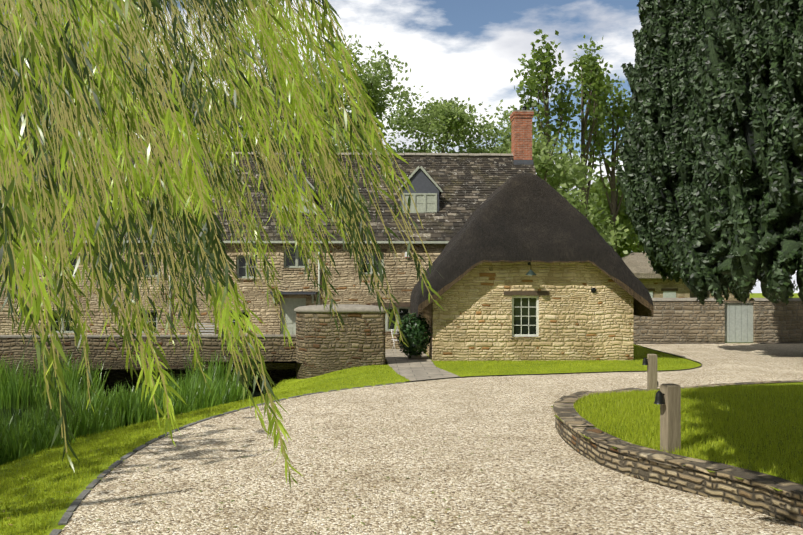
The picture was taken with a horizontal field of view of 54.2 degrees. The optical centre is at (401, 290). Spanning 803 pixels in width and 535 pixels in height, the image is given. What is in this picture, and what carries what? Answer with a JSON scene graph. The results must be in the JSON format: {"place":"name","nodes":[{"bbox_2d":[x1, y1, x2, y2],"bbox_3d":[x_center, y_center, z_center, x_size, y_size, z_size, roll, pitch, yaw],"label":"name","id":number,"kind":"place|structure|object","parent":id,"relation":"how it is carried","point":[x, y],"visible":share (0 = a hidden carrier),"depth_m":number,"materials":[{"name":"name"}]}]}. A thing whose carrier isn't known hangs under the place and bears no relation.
{"place":"outdoors","nodes":[
{"label":"outdoors","id":0,"kind":"place"},
{"bbox_2d":[0,387,272,429],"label":"stream water","id":1,"kind":"structure","parent":0,"point":[257,392],"depth_m":23.77,"materials":[{"name":"black liquid"}]},
{"bbox_2d":[0,349,247,465],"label":"reeds","id":2,"kind":"object","parent":1,"relation":"on","point":[34,433],"visible":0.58,"depth_m":17.60,"materials":[{"name":"green plant"}]},
{"bbox_2d":[245,349,459,380],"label":"flagstone path","id":3,"kind":"structure","parent":0,"point":[423,367],"depth_m":23.06,"materials":[{"name":"grey stone"}]},
{"bbox_2d":[195,323,214,334],"bbox_3d":[-7.390,1.747,29.345,0.774,0.990,0.524,0,0,-2],"label":"garden bench","id":4,"kind":"object","parent":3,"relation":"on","point":[206,328],"visible":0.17,"depth_m":29.58,"materials":[{"name":"grey wood"}]},
{"bbox_2d":[391,329,400,352],"bbox_3d":[-0.122,1.831,28.245,0.398,0.833,0.414,0,0,-27],"label":"bistro chair","id":5,"kind":"object","parent":3,"relation":"on","point":[392,331],"visible":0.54,"depth_m":28.31,"materials":[{"name":"white metal"}]},
{"bbox_2d":[396,313,431,358],"bbox_3d":[0.417,1.483,25.663,1.187,1.552,1.191,0,0,-2],"label":"bay shrub","id":6,"kind":"object","parent":3,"relation":"on","point":[416,328],"visible":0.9,"depth_m":25.40,"materials":[{"name":"green plant"}]},
{"bbox_2d":[0,293,798,534],"bbox_3d":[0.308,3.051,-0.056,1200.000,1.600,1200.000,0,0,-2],"label":"ground","id":7,"kind":"structure","parent":0,"point":[58,517],"depth_m":18.54,"materials":[{"name":"green plant"}]},
{"bbox_2d":[2,71,136,149],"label":"tree","id":8,"kind":"object","parent":7,"relation":"on","point":[85,112],"depth_m":60.57,"materials":[{"name":"green plant"}]},
{"bbox_2d":[0,390,289,534],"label":"lawn grass","id":9,"kind":"structure","parent":7,"relation":"on","point":[27,474],"depth_m":10.74,"materials":[{"name":"green plant"}]},
{"bbox_2d":[0,304,385,387],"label":"stone wall","id":10,"kind":"structure","parent":7,"relation":"on","point":[322,345],"depth_m":24.40,"materials":[{"name":"stone"}]},
{"bbox_2d":[124,38,333,151],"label":"tree","id":11,"kind":"object","parent":7,"relation":"on","point":[246,142],"visible":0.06,"depth_m":56.19,"materials":[{"name":"green plant"}]},
{"bbox_2d":[0,106,535,348],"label":"house","id":12,"kind":"structure","parent":7,"relation":"on","point":[451,193],"depth_m":29.96,"materials":[{"name":"stone"}]},
{"bbox_2d":[231,54,343,151],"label":"tree","id":13,"kind":"object","parent":7,"relation":"on","point":[292,82],"visible":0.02,"depth_m":64.30,"materials":[{"name":"green plant"}]},
{"bbox_2d":[270,32,410,153],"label":"tree","id":14,"kind":"object","parent":7,"relation":"on","point":[373,83],"visible":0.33,"depth_m":60.08,"materials":[{"name":"green plant"}]},
{"bbox_2d":[49,344,701,534],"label":"driveway edging","id":15,"kind":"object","parent":7,"relation":"on","point":[68,513],"depth_m":12.06,"materials":[{"name":"grey stone"}]},
{"bbox_2d":[59,343,802,534],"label":"gravel drive","id":16,"kind":"structure","parent":7,"relation":"on","point":[532,456],"depth_m":9.62,"materials":[{"name":"beige gravel"}]},
{"bbox_2d":[3,426,553,534],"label":"leaf litter leaves","id":17,"kind":"object","parent":16,"relation":"on","point":[306,493],"visible":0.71,"depth_m":8.65,"materials":[{"name":"brown plant"}]},
{"bbox_2d":[380,77,490,153],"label":"tree","id":18,"kind":"object","parent":7,"relation":"on","point":[445,119],"visible":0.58,"depth_m":64.69,"materials":[{"name":"green plant"}]},
{"bbox_2d":[218,344,699,406],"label":"cottage lawn","id":19,"kind":"structure","parent":7,"relation":"on","point":[301,388],"depth_m":22.39,"materials":[{"name":"green plant"}]},
{"bbox_2d":[411,99,545,153],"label":"tree","id":20,"kind":"object","parent":7,"relation":"on","point":[506,135],"visible":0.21,"depth_m":66.75,"materials":[{"name":"green plant"}]},
{"bbox_2d":[410,172,653,360],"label":"thatched cottage","id":21,"kind":"structure","parent":7,"relation":"on","point":[529,266],"depth_m":25.10,"materials":[{"name":"stone"}]},
{"bbox_2d":[510,29,578,183],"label":"poplar tree","id":22,"kind":"object","parent":7,"relation":"on","point":[544,78],"visible":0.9,"depth_m":59.86,"materials":[{"name":"green plant"}]},
{"bbox_2d":[491,125,635,253],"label":"tree","id":23,"kind":"object","parent":7,"relation":"on","point":[567,174],"visible":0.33,"depth_m":51.71,"materials":[{"name":"green plant"}]},
{"bbox_2d":[493,146,642,252],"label":"tree","id":24,"kind":"object","parent":7,"relation":"on","point":[597,191],"visible":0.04,"depth_m":76.21,"materials":[{"name":"green plant"}]},
{"bbox_2d":[556,35,620,216],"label":"poplar tree","id":25,"kind":"object","parent":7,"relation":"on","point":[590,76],"visible":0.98,"depth_m":62.92,"materials":[{"name":"green plant"}]},
{"bbox_2d":[576,67,632,251],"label":"poplar tree","id":26,"kind":"object","parent":7,"relation":"on","point":[622,105],"visible":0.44,"depth_m":66.09,"materials":[{"name":"green plant"}]},
{"bbox_2d":[567,169,645,257],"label":"tree","id":27,"kind":"object","parent":7,"relation":"on","point":[630,238],"visible":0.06,"depth_m":66.34,"materials":[{"name":"green plant"}]},
{"bbox_2d":[642,354,657,390],"bbox_3d":[5.302,1.801,16.731,0.334,0.880,0.170,0,0,3],"label":"bollard","id":28,"kind":"object","parent":7,"relation":"on","point":[650,361],"visible":0.98,"depth_m":16.65,"materials":[{"name":"brown wood"}]},
{"bbox_2d":[615,0,709,297],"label":"conifer tree","id":29,"kind":"object","parent":7,"relation":"on","point":[656,152],"visible":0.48,"depth_m":37.34,"materials":[{"name":"green plant"}]},
{"bbox_2d":[622,253,749,300],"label":"outbuilding","id":30,"kind":"structure","parent":7,"relation":"on","point":[643,272],"depth_m":48.53,"materials":[{"name":"stone"}]},
{"bbox_2d":[633,298,802,343],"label":"garden wall","id":31,"kind":"structure","parent":7,"relation":"on","point":[709,321],"depth_m":33.27,"materials":[{"name":"stone"}]},
{"bbox_2d":[669,0,802,304],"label":"conifer tree","id":32,"kind":"object","parent":7,"relation":"on","point":[743,204],"visible":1,"depth_m":25.21,"materials":[{"name":"green plant"}]},
{"bbox_2d":[0,0,798,292],"label":"sky","id":33,"kind":"structure","parent":0,"point":[462,49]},
{"bbox_2d":[551,380,802,527],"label":"retaining wall","id":34,"kind":"structure","parent":0,"point":[774,496],"depth_m":9.12,"materials":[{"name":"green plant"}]},
{"bbox_2d":[654,383,680,452],"bbox_3d":[3.195,1.571,9.440,0.334,0.880,0.170,0,0,-14],"label":"bollard","id":35,"kind":"object","parent":34,"relation":"on","point":[668,397],"visible":0.98,"depth_m":9.38,"materials":[{"name":"brown wood"}]},
{"bbox_2d":[573,383,802,483],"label":"grass mound","id":36,"kind":"object","parent":34,"relation":"on","point":[725,395],"depth_m":11.02,"materials":[{"name":"green plant"}]},
{"bbox_3d":[5.157,-2.681,7.534,11.636,9.017,8.812,0,0,-2],"label":"shade tree","id":37,"kind":"object","parent":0,"visible":0},
{"bbox_2d":[0,0,443,489],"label":"willow strands","id":38,"kind":"object","parent":37,"relation":"attached to","point":[48,45],"visible":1,"depth_m":3.44,"materials":[{"name":"green plant"}]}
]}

